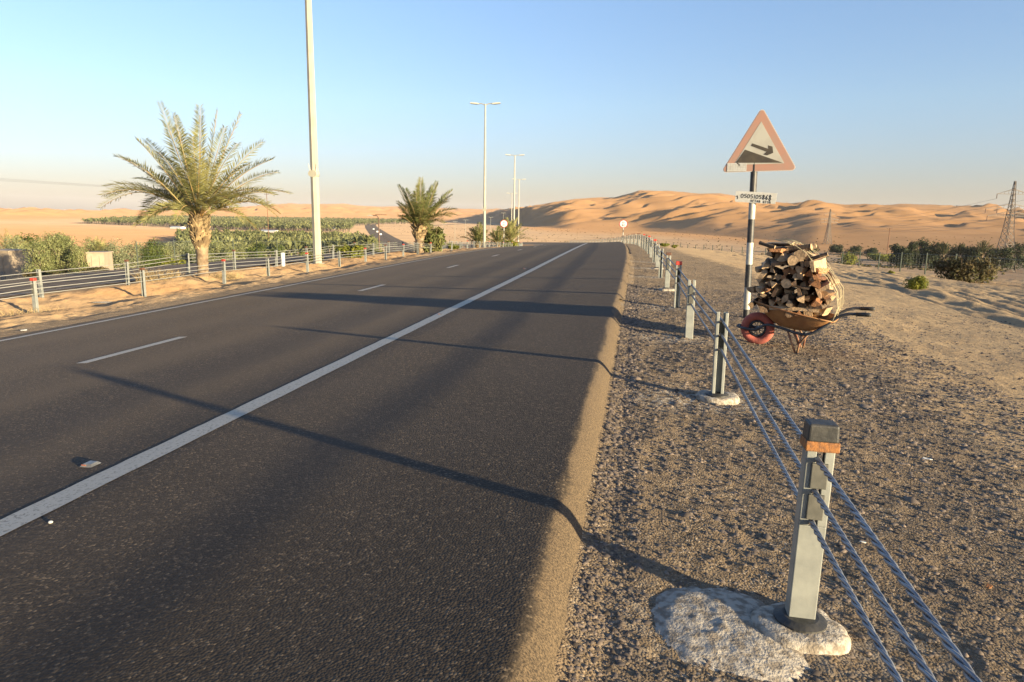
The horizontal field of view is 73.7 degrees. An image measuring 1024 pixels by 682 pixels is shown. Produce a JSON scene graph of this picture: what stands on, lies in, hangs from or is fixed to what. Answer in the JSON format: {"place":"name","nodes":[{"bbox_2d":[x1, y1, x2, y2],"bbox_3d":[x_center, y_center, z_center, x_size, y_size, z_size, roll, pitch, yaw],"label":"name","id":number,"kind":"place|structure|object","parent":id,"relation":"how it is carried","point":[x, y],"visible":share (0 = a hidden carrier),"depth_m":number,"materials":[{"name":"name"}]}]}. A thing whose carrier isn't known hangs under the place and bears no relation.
{"place":"outdoors","nodes":[
{"label":"outdoors","id":0,"kind":"place"},
{"bbox_2d":[209,271,243,279],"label":"dry grass","id":1,"kind":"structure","parent":0,"point":[227,276],"depth_m":22.46,"materials":[{"name":"plant"}]},
{"bbox_2d":[0,244,494,297],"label":"opposite road","id":2,"kind":"structure","parent":0,"point":[59,283],"depth_m":27.10,"materials":[{"name":"grey asphalt"}]},
{"bbox_2d":[0,242,629,681],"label":"road","id":3,"kind":"structure","parent":0,"point":[410,506],"depth_m":3.56,"materials":[{"name":"grey asphalt"}]},
{"bbox_2d":[79,337,183,362],"bbox_3d":[-4.494,0.091,8.186,0.134,0.009,1.700,3,11,10],"label":"lane marking","id":4,"kind":"object","parent":3,"relation":"on","point":[122,352],"visible":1,"depth_m":8.07,"materials":[{"name":"white paint"}]},
{"bbox_2d":[0,244,539,340],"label":"edge line","id":5,"kind":"object","parent":3,"relation":"on","point":[191,304],"visible":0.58,"depth_m":13.06,"materials":[{"name":"white paint"}]},
{"bbox_2d":[0,243,586,535],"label":"edge line","id":6,"kind":"object","parent":3,"relation":"on","point":[15,520],"visible":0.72,"depth_m":4.36,"materials":[{"name":"white paint"}]},
{"bbox_2d":[365,222,413,250],"bbox_3d":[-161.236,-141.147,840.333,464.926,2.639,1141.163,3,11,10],"label":"valley road","id":7,"kind":"structure","parent":0,"point":[371,230],"depth_m":452.06,"materials":[{"name":"grey asphalt"}]},
{"bbox_2d":[0,190,1023,425],"bbox_3d":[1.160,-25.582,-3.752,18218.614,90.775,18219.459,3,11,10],"label":"desert ground","id":8,"kind":"structure","parent":0,"point":[659,215],"depth_m":550.34,"materials":[{"name":"beige sand"}]},
{"bbox_2d":[0,235,28,248],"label":"tree","id":9,"kind":"object","parent":8,"relation":"on","point":[11,241],"visible":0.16,"depth_m":112.01,"materials":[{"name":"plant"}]},
{"bbox_2d":[0,249,34,279],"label":"hut","id":10,"kind":"object","parent":8,"relation":"on","point":[12,261],"visible":0.62,"depth_m":100.35,"materials":[{"name":"grey"}]},
{"bbox_2d":[11,232,37,258],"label":"tree","id":11,"kind":"object","parent":8,"relation":"on","point":[28,238],"visible":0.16,"depth_m":132.00,"materials":[{"name":"green plant"}]},
{"bbox_2d":[30,278,38,312],"bbox_3d":[-9.935,-0.909,14.211,0.099,0.813,0.082,4,11,10],"label":"barrier post","id":12,"kind":"object","parent":8,"relation":"on","point":[35,293],"visible":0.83,"depth_m":14.18,"materials":[{"name":"metal"}]},
{"bbox_2d":[19,240,57,277],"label":"tree","id":13,"kind":"object","parent":8,"relation":"on","point":[41,263],"visible":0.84,"depth_m":88.38,"materials":[{"name":"green plant"}]},
{"bbox_2d":[36,269,43,297],"bbox_3d":[-12.086,-1.453,17.480,0.091,0.760,0.073,2,11,10],"label":"barrier post","id":14,"kind":"object","parent":8,"relation":"on","point":[39,278],"visible":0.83,"depth_m":17.46,"materials":[{"name":"metal"}]},
{"bbox_2d":[21,271,63,276],"bbox_3d":[-22.669,-3.187,32.959,1.840,0.490,1.795,3,11,10],"label":"shrub","id":15,"kind":"object","parent":8,"relation":"on","point":[30,274],"visible":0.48,"depth_m":32.52,"materials":[{"name":"green plant"}]},
{"bbox_2d":[35,231,85,274],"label":"tree","id":16,"kind":"object","parent":8,"relation":"on","point":[58,246],"visible":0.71,"depth_m":92.07,"materials":[{"name":"green plant"}]},
{"bbox_2d":[64,244,90,273],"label":"tree","id":17,"kind":"object","parent":8,"relation":"on","point":[76,257],"visible":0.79,"depth_m":90.45,"materials":[{"name":"green plant"}]},
{"bbox_2d":[81,236,97,263],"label":"tree","id":18,"kind":"object","parent":8,"relation":"on","point":[89,243],"visible":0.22,"depth_m":135.39,"materials":[{"name":"green plant"}]},
{"bbox_2d":[83,239,109,252],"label":"tree","id":19,"kind":"object","parent":8,"relation":"on","point":[97,246],"visible":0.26,"depth_m":112.17,"materials":[{"name":"green plant"}]},
{"bbox_2d":[86,251,113,269],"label":"hut","id":20,"kind":"object","parent":8,"relation":"on","point":[98,258],"visible":0.42,"depth_m":91.69,"materials":[{"name":"grey"}]},
{"bbox_2d":[101,236,139,269],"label":"tree","id":21,"kind":"object","parent":8,"relation":"on","point":[116,254],"visible":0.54,"depth_m":105.44,"materials":[{"name":"green plant"}]},
{"bbox_2d":[123,239,147,268],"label":"tree","id":22,"kind":"object","parent":8,"relation":"on","point":[131,248],"visible":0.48,"depth_m":108.85,"materials":[{"name":"green plant"}]},
{"bbox_2d":[139,268,146,296],"bbox_3d":[-9.364,-1.452,17.337,0.099,0.813,0.082,2,10,10],"label":"barrier post","id":23,"kind":"object","parent":8,"relation":"on","point":[143,283],"visible":0.81,"depth_m":17.32,"materials":[{"name":"metal"}]},
{"bbox_2d":[139,237,170,266],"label":"tree","id":24,"kind":"object","parent":8,"relation":"on","point":[151,252],"visible":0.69,"depth_m":110.10,"materials":[{"name":"green plant"}]},
{"bbox_2d":[130,269,189,280],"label":"dry grass","id":25,"kind":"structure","parent":8,"relation":"on","point":[150,274],"depth_m":21.57,"materials":[{"name":"plant"}]},
{"bbox_2d":[164,241,187,260],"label":"tree","id":26,"kind":"object","parent":8,"relation":"on","point":[178,247],"visible":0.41,"depth_m":122.82,"materials":[{"name":"green plant"}]},
{"bbox_2d":[96,100,292,276],"bbox_3d":[-10.201,-4.755,21.750,6.588,5.660,4.103,5,11,20],"label":"date palm","id":27,"kind":"object","parent":8,"relation":"on","point":[199,218],"visible":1,"depth_m":21.37,"materials":[{"name":"green plant"}]},
{"bbox_2d":[208,240,227,261],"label":"tree","id":28,"kind":"object","parent":8,"relation":"on","point":[215,247],"visible":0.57,"depth_m":118.26,"materials":[{"name":"green plant"}]},
{"bbox_2d":[224,246,246,259],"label":"tree","id":29,"kind":"object","parent":8,"relation":"on","point":[229,252],"visible":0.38,"depth_m":116.46,"materials":[{"name":"green plant"}]},
{"bbox_2d":[82,215,409,231],"bbox_3d":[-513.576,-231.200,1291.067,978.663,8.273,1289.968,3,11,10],"label":"palm farm","id":30,"kind":"object","parent":8,"relation":"on","point":[298,223],"visible":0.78,"depth_m":771.87,"materials":[{"name":"green plant"}]},
{"bbox_2d":[246,242,268,258],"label":"tree","id":31,"kind":"object","parent":8,"relation":"on","point":[260,246],"visible":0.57,"depth_m":135.38,"materials":[{"name":"green plant"}]},
{"bbox_2d":[174,227,381,257],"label":"palm farm","id":32,"kind":"object","parent":8,"relation":"on","point":[284,237],"visible":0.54,"depth_m":261.66,"materials":[{"name":"green plant"}]},
{"bbox_2d":[135,240,444,267],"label":"wire fence","id":33,"kind":"object","parent":8,"relation":"on","point":[310,241],"visible":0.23,"depth_m":58.52,"materials":[{"name":"grey metal"}]},
{"bbox_2d":[305,0,323,263],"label":"lamp pole","id":34,"kind":"object","parent":8,"relation":"on","point":[313,173],"visible":0.97,"depth_m":29.37,"materials":[{"name":"metal"}]},
{"bbox_2d":[334,243,363,257],"bbox_3d":[-8.326,-4.640,35.515,1.646,0.921,1.648,3,11,10],"label":"shrub","id":35,"kind":"object","parent":8,"relation":"on","point":[345,249],"visible":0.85,"depth_m":35.02,"materials":[{"name":"green plant"}]},
{"bbox_2d":[396,177,455,253],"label":"date palm","id":36,"kind":"object","parent":8,"relation":"on","point":[420,216],"visible":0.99,"depth_m":43.09,"materials":[{"name":"green plant"}]},
{"bbox_2d":[422,224,446,252],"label":"shrub","id":37,"kind":"object","parent":8,"relation":"on","point":[436,236],"visible":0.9,"depth_m":44.04,"materials":[{"name":"green plant"}]},
{"bbox_2d":[460,222,494,247],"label":"date palm","id":38,"kind":"object","parent":8,"relation":"on","point":[477,236],"visible":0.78,"depth_m":71.34,"materials":[{"name":"green plant"}]},
{"bbox_2d":[470,102,500,247],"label":"lamp pole","id":39,"kind":"object","parent":8,"relation":"on","point":[484,212],"visible":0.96,"depth_m":68.67,"materials":[{"name":"metal"}]},
{"bbox_2d":[487,226,510,246],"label":"date palm","id":40,"kind":"object","parent":8,"relation":"on","point":[496,237],"visible":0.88,"depth_m":87.79,"materials":[{"name":"green plant"}]},
{"bbox_2d":[494,217,532,240],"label":"date palm","id":41,"kind":"object","parent":8,"relation":"on","point":[511,229],"visible":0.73,"depth_m":98.17,"materials":[{"name":"green plant"}]},
{"bbox_2d":[505,154,523,240],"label":"lamp pole","id":42,"kind":"object","parent":8,"relation":"on","point":[514,187],"visible":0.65,"depth_m":108.07,"materials":[{"name":"metal"}]},
{"bbox_2d":[658,249,663,277],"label":"barrier post","id":43,"kind":"object","parent":8,"relation":"on","point":[660,266],"visible":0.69,"depth_m":16.53,"materials":[{"name":"metal"}]},
{"bbox_2d":[658,252,674,290],"bbox_3d":[3.128,-1.369,13.690,0.360,0.813,0.307,3,10,10],"label":"barrier post","id":44,"kind":"object","parent":8,"relation":"on","point":[667,280],"visible":0.76,"depth_m":13.67,"materials":[{"name":"metal"}]},
{"bbox_2d":[674,261,681,307],"bbox_3d":[2.644,-0.866,10.896,0.099,0.813,0.082,3,10,10],"label":"barrier post","id":45,"kind":"object","parent":8,"relation":"on","point":[677,294],"visible":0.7,"depth_m":10.89,"materials":[{"name":"metal"}]},
{"bbox_2d":[685,280,695,338],"bbox_3d":[2.137,-0.353,8.189,0.091,0.760,0.073,2,10,10],"label":"barrier post","id":46,"kind":"object","parent":8,"relation":"on","point":[689,324],"visible":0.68,"depth_m":8.16,"materials":[{"name":"metal"}]},
{"bbox_2d":[382,221,1005,274],"bbox_3d":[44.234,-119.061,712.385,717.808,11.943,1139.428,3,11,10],"label":"scrub","id":47,"kind":"object","parent":8,"relation":"on","point":[885,266],"visible":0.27,"depth_m":304.19,"materials":[{"name":"green plant"}]},
{"bbox_2d":[565,241,1023,287],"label":"wire fence","id":48,"kind":"object","parent":8,"relation":"on","point":[901,253],"visible":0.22,"depth_m":60.16,"materials":[{"name":"grey metal"}]},
{"bbox_2d":[750,418,850,654],"bbox_3d":[1.013,0.671,2.332,0.336,0.813,0.285,4,10,10],"label":"barrier post","id":49,"kind":"object","parent":8,"relation":"on","point":[798,620],"visible":0.93,"depth_m":2.32,"materials":[{"name":"metal"}]},
{"bbox_2d":[820,209,837,243],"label":"pylon","id":50,"kind":"object","parent":8,"relation":"on","point":[828,225],"visible":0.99,"depth_m":455.66,"materials":[{"name":"grey metal"}]},
{"bbox_2d":[828,244,843,253],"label":"tree","id":51,"kind":"object","parent":8,"relation":"on","point":[835,248],"visible":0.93,"depth_m":331.73,"materials":[{"name":"green plant"}]},
{"bbox_2d":[839,251,858,264],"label":"shrub","id":52,"kind":"object","parent":8,"relation":"on","point":[853,258],"visible":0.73,"depth_m":197.81,"materials":[{"name":"green plant"}]},
{"bbox_2d":[887,243,903,266],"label":"tree","id":53,"kind":"object","parent":8,"relation":"on","point":[895,248],"visible":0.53,"depth_m":217.10,"materials":[{"name":"green plant"}]},
{"bbox_2d":[892,246,915,266],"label":"tree","id":54,"kind":"object","parent":8,"relation":"on","point":[908,254],"visible":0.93,"depth_m":206.01,"materials":[{"name":"green plant"}]},
{"bbox_2d":[905,241,920,267],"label":"tree","id":55,"kind":"object","parent":8,"relation":"on","point":[913,245],"visible":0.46,"depth_m":221.00,"materials":[{"name":"green plant"}]},
{"bbox_2d":[901,275,929,289],"bbox_3d":[10.884,-1.529,18.401,0.662,0.536,0.721,3,11,10],"label":"shrub","id":56,"kind":"object","parent":8,"relation":"on","point":[919,282],"visible":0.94,"depth_m":18.24,"materials":[{"name":"green plant"}]},
{"bbox_2d":[916,237,930,267],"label":"tree","id":57,"kind":"object","parent":8,"relation":"on","point":[922,243],"visible":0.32,"depth_m":225.61,"materials":[{"name":"green plant"}]},
{"bbox_2d":[913,243,941,267],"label":"tree","id":58,"kind":"object","parent":8,"relation":"on","point":[934,255],"visible":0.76,"depth_m":209.15,"materials":[{"name":"green plant"}]},
{"bbox_2d":[930,242,957,258],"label":"date palm","id":59,"kind":"object","parent":8,"relation":"on","point":[945,249],"visible":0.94,"depth_m":206.28,"materials":[{"name":"green plant"}]},
{"bbox_2d":[949,242,972,257],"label":"date palm","id":60,"kind":"object","parent":8,"relation":"on","point":[959,251],"visible":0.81,"depth_m":209.24,"materials":[{"name":"green plant"}]},
{"bbox_2d":[929,255,1002,282],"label":"shrub","id":61,"kind":"object","parent":8,"relation":"on","point":[947,268],"visible":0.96,"depth_m":41.08,"materials":[{"name":"green plant"}]},
{"bbox_2d":[960,247,984,265],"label":"tree","id":62,"kind":"object","parent":8,"relation":"on","point":[976,252],"visible":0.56,"depth_m":207.04,"materials":[{"name":"green plant"}]},
{"bbox_2d":[968,239,996,261],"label":"date palm","id":63,"kind":"object","parent":8,"relation":"on","point":[984,248],"visible":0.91,"depth_m":205.91,"materials":[{"name":"green plant"}]},
{"bbox_2d":[985,181,1023,272],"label":"pylon","id":64,"kind":"object","parent":8,"relation":"on","point":[1010,211],"visible":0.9,"depth_m":212.63,"materials":[{"name":"grey metal"}]},
{"bbox_2d":[993,246,1017,271],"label":"tree","id":65,"kind":"object","parent":8,"relation":"on","point":[1007,255],"visible":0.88,"depth_m":210.88,"materials":[{"name":"green plant"}]},
{"bbox_2d":[1005,242,1023,269],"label":"tree","id":66,"kind":"object","parent":8,"relation":"on","point":[1019,252],"visible":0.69,"depth_m":225.72,"materials":[{"name":"green plant"}]},
{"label":"barrier post","id":67,"kind":"object","parent":8,"relation":"on","visible":0},
{"bbox_2d":[607,238,902,681],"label":"steel cable","id":68,"kind":"object","parent":67,"relation":"on","point":[887,661],"visible":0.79,"depth_m":2.04,"materials":[{"name":"grey metal"}]},
{"bbox_2d":[591,237,937,681],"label":"steel cable","id":69,"kind":"object","parent":67,"relation":"on","point":[914,653],"visible":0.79,"depth_m":1.83,"materials":[{"name":"grey metal"}]},
{"bbox_2d":[570,235,981,681],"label":"steel cable","id":70,"kind":"object","parent":67,"relation":"on","point":[958,658],"visible":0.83,"depth_m":1.63,"materials":[{"name":"grey metal"}]},
{"bbox_2d":[0,0,1023,210],"label":"sky","id":71,"kind":"structure","parent":0,"point":[880,102],"materials":[{"name":"blue"}]},
{"bbox_2d":[555,254,1023,681],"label":"gravel verge","id":72,"kind":"structure","parent":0,"point":[710,275],"depth_m":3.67,"materials":[{"name":"grey gravel"}]},
{"bbox_2d":[695,312,739,404],"bbox_3d":[1.655,0.147,5.413,0.355,0.760,0.293,2,11,10],"label":"barrier post","id":73,"kind":"object","parent":72,"relation":"on","point":[717,394],"visible":0.84,"depth_m":5.38,"materials":[{"name":"metal"}]},
{"bbox_2d":[651,586,810,681],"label":"concrete spill","id":74,"kind":"object","parent":72,"relation":"on","point":[717,628],"visible":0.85,"depth_m":2.31,"materials":[{"name":"grey concrete"}]},
{"bbox_2d":[723,110,794,317],"bbox_3d":[3.553,-1.620,10.022,0.983,3.391,0.113,6,11,24],"label":"warning sign","id":75,"kind":"object","parent":72,"relation":"on","point":[760,147],"visible":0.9,"depth_m":9.81,"materials":[{"name":"beige metal"}]},
{"bbox_2d":[735,191,776,203],"bbox_3d":[3.556,-2.088,9.939,0.576,0.185,0.124,6,11,24],"label":"phone board","id":76,"kind":"object","parent":75,"relation":"attached to","point":[755,197],"visible":1,"depth_m":9.88,"materials":[{"name":"white paper"}]},
{"bbox_2d":[736,297,874,352],"bbox_3d":[3.301,-0.170,7.793,1.421,0.575,0.670,7,12,30],"label":"wheelbarrow","id":77,"kind":"object","parent":72,"relation":"on","point":[800,322],"visible":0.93,"depth_m":7.71,"materials":[{"name":"brown metal"}]},
{"bbox_2d":[769,306,819,312],"bbox_3d":[3.122,-0.354,7.560,0.531,0.049,0.065,6,11,31],"label":"firewood log","id":78,"kind":"object","parent":77,"relation":"in","point":[801,309],"visible":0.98,"depth_m":7.52,"materials":[{"name":"brown wood"}]},
{"bbox_2d":[815,300,826,308],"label":"firewood log","id":79,"kind":"object","parent":78,"relation":"on","point":[822,305],"visible":0.67,"depth_m":7.41,"materials":[{"name":"brown wood"}]},
{"bbox_2d":[811,296,823,306],"bbox_3d":[3.353,-0.440,7.481,0.122,0.081,0.360,7,17,30],"label":"firewood log","id":80,"kind":"object","parent":79,"relation":"on","point":[816,301],"visible":0.88,"depth_m":7.37,"materials":[{"name":"brown wood"}]},
{"bbox_2d":[812,286,821,298],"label":"firewood log","id":81,"kind":"object","parent":80,"relation":"on","point":[817,292],"visible":0.67,"depth_m":7.31,"materials":[{"name":"brown wood"}]},
{"bbox_2d":[820,278,830,291],"bbox_3d":[3.415,-0.612,7.472,0.147,0.110,0.414,5,17,22],"label":"firewood log","id":82,"kind":"object","parent":81,"relation":"on","point":[826,285],"visible":0.7,"depth_m":7.32,"materials":[{"name":"brown wood"}]},
{"bbox_2d":[775,238,843,321],"bbox_3d":[3.344,-0.704,7.687,0.716,0.874,0.728,7,12,30],"label":"string net","id":83,"kind":"object","parent":77,"relation":"on","point":[837,297],"visible":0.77,"depth_m":7.60,"materials":[{"name":"beige fabric"}]},
{"label":"firewood log","id":84,"kind":"object","parent":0,"visible":0},
{"bbox_2d":[769,297,776,305],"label":"firewood log","id":85,"kind":"object","parent":84,"relation":"on","point":[772,302],"visible":0.82,"depth_m":7.68,"materials":[{"name":"brown wood"}]},
{"bbox_2d":[775,294,782,301],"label":"firewood log","id":86,"kind":"object","parent":85,"relation":"on","point":[778,298],"visible":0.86,"depth_m":7.60,"materials":[{"name":"brown wood"}]},
{"bbox_2d":[771,286,784,296],"bbox_3d":[3.053,-0.586,7.752,0.093,0.139,0.434,9,16,37],"label":"firewood log","id":87,"kind":"object","parent":86,"relation":"on","point":[778,291],"visible":0.67,"depth_m":7.63,"materials":[{"name":"brown wood"}]},
{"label":"firewood log","id":88,"kind":"object","parent":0,"visible":0},
{"bbox_2d":[831,279,839,287],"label":"firewood log","id":89,"kind":"object","parent":88,"relation":"on","point":[836,280],"visible":0.54,"depth_m":7.72,"materials":[{"name":"brown wood"}]},
{"bbox_2d":[825,272,835,280],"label":"firewood log","id":90,"kind":"object","parent":89,"relation":"on","point":[830,274],"visible":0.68,"depth_m":7.60,"materials":[{"name":"brown wood"}]},
{"bbox_2d":[816,268,828,273],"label":"firewood log","id":91,"kind":"object","parent":90,"relation":"on","point":[818,271],"visible":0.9,"depth_m":7.41,"materials":[{"name":"brown wood"}]},
{"bbox_2d":[809,258,826,271],"bbox_3d":[3.356,-0.834,7.480,0.071,0.124,0.461,9,16,38],"label":"firewood log","id":92,"kind":"object","parent":91,"relation":"on","point":[821,262],"visible":0.72,"depth_m":7.40,"materials":[{"name":"brown wood"}]},
{"label":"firewood log","id":93,"kind":"object","parent":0,"visible":0},
{"bbox_2d":[776,253,792,261],"bbox_3d":[3.073,-0.941,7.623,0.118,0.100,0.415,8,13,35],"label":"firewood log","id":94,"kind":"object","parent":93,"relation":"on","point":[783,257],"visible":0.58,"depth_m":7.48,"materials":[{"name":"brown wood"}]},
{"bbox_2d":[773,244,812,254],"bbox_3d":[3.086,-1.010,7.539,0.425,0.082,0.077,-3,6,38],"label":"firewood log","id":95,"kind":"object","parent":94,"relation":"on","point":[806,247],"visible":0.71,"depth_m":7.47,"materials":[{"name":"brown wood"}]},
{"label":"firewood log","id":96,"kind":"object","parent":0,"visible":0},
{"bbox_2d":[788,254,799,264],"bbox_3d":[3.144,-0.914,7.537,0.136,0.132,0.446,7,15,29],"label":"firewood log","id":97,"kind":"object","parent":96,"relation":"on","point":[793,259],"visible":0.7,"depth_m":7.36,"materials":[{"name":"brown wood"}]},
{"label":"barrier post","id":98,"kind":"object","parent":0,"visible":0},
{"bbox_2d":[0,243,498,293],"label":"steel cable","id":99,"kind":"object","parent":98,"relation":"on","point":[192,270],"visible":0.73,"depth_m":18.34,"materials":[{"name":"grey metal"}]},
{"bbox_2d":[1,242,509,287],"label":"steel cable","id":100,"kind":"object","parent":98,"relation":"on","point":[187,267],"visible":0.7,"depth_m":18.30,"materials":[{"name":"grey metal"}]},
{"bbox_2d":[0,244,511,299],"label":"steel cable","id":101,"kind":"object","parent":98,"relation":"on","point":[195,274],"visible":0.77,"depth_m":18.52,"materials":[{"name":"grey metal"}]},
{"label":"barrier post","id":102,"kind":"object","parent":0,"visible":0},
{"bbox_2d":[0,246,391,285],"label":"steel cable","id":103,"kind":"object","parent":102,"relation":"on","point":[151,267],"visible":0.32,"depth_m":20.81,"materials":[{"name":"grey metal"}]},
{"bbox_2d":[0,242,487,280],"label":"steel cable","id":104,"kind":"object","parent":102,"relation":"on","point":[160,262],"visible":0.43,"depth_m":20.91,"materials":[{"name":"grey metal"}]},
{"bbox_2d":[0,241,493,276],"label":"steel cable","id":105,"kind":"object","parent":102,"relation":"on","point":[183,255],"visible":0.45,"depth_m":21.67,"materials":[{"name":"grey metal"}]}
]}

